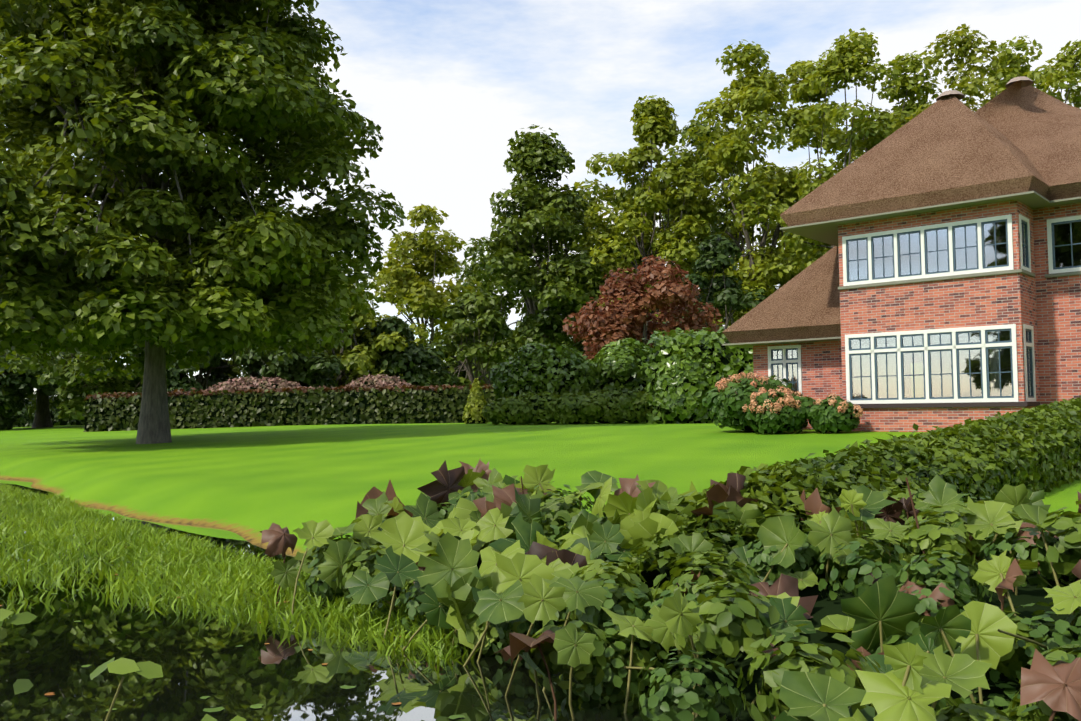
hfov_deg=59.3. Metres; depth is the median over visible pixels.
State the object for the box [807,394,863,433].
hydrangea shrub
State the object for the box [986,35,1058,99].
tree
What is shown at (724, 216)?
tree
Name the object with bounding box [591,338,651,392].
laurel shrub
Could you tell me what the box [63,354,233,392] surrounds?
tree
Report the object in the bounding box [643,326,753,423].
laurel hedge
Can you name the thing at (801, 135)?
tree
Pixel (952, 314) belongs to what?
house walls
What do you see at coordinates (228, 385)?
flowering bush
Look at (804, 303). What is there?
house wing roof
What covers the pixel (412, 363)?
tree
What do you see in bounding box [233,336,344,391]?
bush
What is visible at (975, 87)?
tall tree
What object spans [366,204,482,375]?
poplar tree
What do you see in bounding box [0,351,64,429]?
tree
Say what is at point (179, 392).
hedge top leaves
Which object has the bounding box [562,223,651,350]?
tree
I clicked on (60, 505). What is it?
grass
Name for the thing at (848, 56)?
tall tree
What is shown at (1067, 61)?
tall tree
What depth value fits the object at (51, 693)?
4.86 m
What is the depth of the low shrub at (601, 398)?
37.99 m
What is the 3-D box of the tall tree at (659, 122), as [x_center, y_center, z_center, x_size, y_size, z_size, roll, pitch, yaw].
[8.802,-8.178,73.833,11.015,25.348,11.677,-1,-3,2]
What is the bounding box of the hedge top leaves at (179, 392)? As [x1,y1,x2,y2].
[84,384,493,399]
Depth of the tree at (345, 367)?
117.43 m
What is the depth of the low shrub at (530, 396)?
38.08 m
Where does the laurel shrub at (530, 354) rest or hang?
on the lawn ground at (248, 484)
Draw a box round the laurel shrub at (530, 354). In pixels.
[490,341,600,398]
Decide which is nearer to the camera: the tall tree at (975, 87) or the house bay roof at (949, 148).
the house bay roof at (949, 148)
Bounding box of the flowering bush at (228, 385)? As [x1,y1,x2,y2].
[202,376,306,394]
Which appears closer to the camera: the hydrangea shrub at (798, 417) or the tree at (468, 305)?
the hydrangea shrub at (798, 417)
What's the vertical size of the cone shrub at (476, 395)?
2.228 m
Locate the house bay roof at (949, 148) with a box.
[780,94,1048,226]
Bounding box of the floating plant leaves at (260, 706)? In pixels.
[0,523,464,718]
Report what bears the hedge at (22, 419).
on the lawn ground at (248, 484)
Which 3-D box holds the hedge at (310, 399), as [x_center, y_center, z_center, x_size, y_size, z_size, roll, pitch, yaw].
[-12.392,2.479,48.314,21.536,2.452,1.991,-1,-3,2]
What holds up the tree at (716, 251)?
on the lawn ground at (248, 484)
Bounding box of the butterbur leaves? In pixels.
[270,464,1080,720]
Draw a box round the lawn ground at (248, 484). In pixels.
[0,420,1080,555]
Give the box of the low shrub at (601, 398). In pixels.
[583,390,624,423]
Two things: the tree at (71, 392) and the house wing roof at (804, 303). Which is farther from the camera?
the tree at (71, 392)
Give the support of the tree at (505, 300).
on the lawn ground at (248, 484)
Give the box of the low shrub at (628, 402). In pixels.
[612,390,651,422]
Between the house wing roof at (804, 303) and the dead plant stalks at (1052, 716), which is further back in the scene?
the house wing roof at (804, 303)
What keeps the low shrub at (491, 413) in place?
on the lawn ground at (248, 484)
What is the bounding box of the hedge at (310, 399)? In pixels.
[80,384,496,431]
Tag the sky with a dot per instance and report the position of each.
(447, 84)
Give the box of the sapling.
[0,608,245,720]
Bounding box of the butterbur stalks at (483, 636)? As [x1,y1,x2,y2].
[279,483,1076,720]
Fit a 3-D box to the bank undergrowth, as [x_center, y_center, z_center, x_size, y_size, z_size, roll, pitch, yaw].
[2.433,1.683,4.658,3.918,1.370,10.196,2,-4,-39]
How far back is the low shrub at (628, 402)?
37.63 m
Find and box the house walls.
[722,191,1080,431]
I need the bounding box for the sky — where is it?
[0,0,1080,395]
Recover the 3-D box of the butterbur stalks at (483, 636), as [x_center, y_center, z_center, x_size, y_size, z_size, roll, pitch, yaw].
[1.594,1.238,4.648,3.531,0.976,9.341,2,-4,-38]
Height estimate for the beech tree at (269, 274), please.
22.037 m
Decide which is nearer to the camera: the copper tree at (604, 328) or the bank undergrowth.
the bank undergrowth
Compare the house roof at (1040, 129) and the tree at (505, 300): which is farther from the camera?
the tree at (505, 300)
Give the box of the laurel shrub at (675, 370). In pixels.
[654,351,708,422]
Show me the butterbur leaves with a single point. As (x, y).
(488, 585)
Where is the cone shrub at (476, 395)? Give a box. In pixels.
[462,378,489,423]
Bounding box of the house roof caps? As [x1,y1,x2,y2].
[936,76,1033,100]
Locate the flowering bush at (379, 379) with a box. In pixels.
[344,373,411,387]
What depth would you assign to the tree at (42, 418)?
64.58 m
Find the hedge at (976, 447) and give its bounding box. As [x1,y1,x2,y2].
[611,395,1080,596]
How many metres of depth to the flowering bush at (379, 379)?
50.93 m
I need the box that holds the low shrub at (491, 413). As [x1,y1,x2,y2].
[482,396,532,424]
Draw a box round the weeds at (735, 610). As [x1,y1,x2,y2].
[311,485,1080,720]
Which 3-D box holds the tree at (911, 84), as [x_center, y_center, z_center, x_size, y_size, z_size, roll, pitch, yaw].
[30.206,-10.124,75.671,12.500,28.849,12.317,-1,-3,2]
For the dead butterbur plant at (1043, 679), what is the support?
on the bank undergrowth
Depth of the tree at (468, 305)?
65.46 m
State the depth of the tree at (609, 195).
87.60 m
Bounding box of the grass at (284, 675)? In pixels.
[0,479,747,720]
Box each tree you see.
[0,0,406,443]
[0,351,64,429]
[2,345,123,427]
[8,347,142,427]
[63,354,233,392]
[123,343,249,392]
[177,344,277,389]
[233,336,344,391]
[237,319,364,376]
[291,272,408,386]
[346,316,458,386]
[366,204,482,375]
[426,291,512,385]
[429,250,550,385]
[455,124,607,382]
[542,152,670,350]
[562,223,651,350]
[562,255,722,359]
[583,95,722,347]
[653,119,770,327]
[658,234,770,333]
[664,39,824,328]
[749,60,865,285]
[776,28,914,271]
[850,51,942,163]
[892,24,1008,129]
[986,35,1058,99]
[1035,39,1080,107]
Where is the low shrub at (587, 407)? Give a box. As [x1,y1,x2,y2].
[548,392,604,424]
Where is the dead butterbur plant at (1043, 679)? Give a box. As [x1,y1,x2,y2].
[260,458,1080,720]
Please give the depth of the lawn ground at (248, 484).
17.80 m
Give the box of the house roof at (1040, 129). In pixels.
[975,80,1080,200]
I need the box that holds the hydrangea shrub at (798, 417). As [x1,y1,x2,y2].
[742,388,815,433]
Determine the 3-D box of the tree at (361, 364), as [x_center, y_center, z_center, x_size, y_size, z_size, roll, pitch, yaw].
[-12.614,-0.820,60.764,8.744,9.884,9.009,-1,-3,2]
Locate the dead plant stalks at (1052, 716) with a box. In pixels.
[276,476,1066,720]
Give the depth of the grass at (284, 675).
5.03 m
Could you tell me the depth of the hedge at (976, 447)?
7.24 m
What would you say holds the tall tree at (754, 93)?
on the lawn ground at (248, 484)
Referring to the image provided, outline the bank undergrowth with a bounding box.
[347,553,1080,720]
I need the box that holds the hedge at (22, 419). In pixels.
[0,398,84,426]
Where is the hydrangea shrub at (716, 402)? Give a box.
[702,372,794,430]
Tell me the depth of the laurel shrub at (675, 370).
36.08 m
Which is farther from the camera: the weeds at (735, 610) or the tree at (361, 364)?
the tree at (361, 364)
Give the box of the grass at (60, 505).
[0,482,480,664]
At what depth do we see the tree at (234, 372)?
62.21 m
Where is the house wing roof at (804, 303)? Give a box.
[722,246,840,342]
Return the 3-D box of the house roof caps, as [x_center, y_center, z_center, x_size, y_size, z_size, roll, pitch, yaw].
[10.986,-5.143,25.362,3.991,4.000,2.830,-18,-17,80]
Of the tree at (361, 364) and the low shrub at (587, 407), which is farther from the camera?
the tree at (361, 364)
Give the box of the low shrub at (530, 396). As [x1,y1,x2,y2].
[517,391,560,424]
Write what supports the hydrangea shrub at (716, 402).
on the lawn ground at (248, 484)

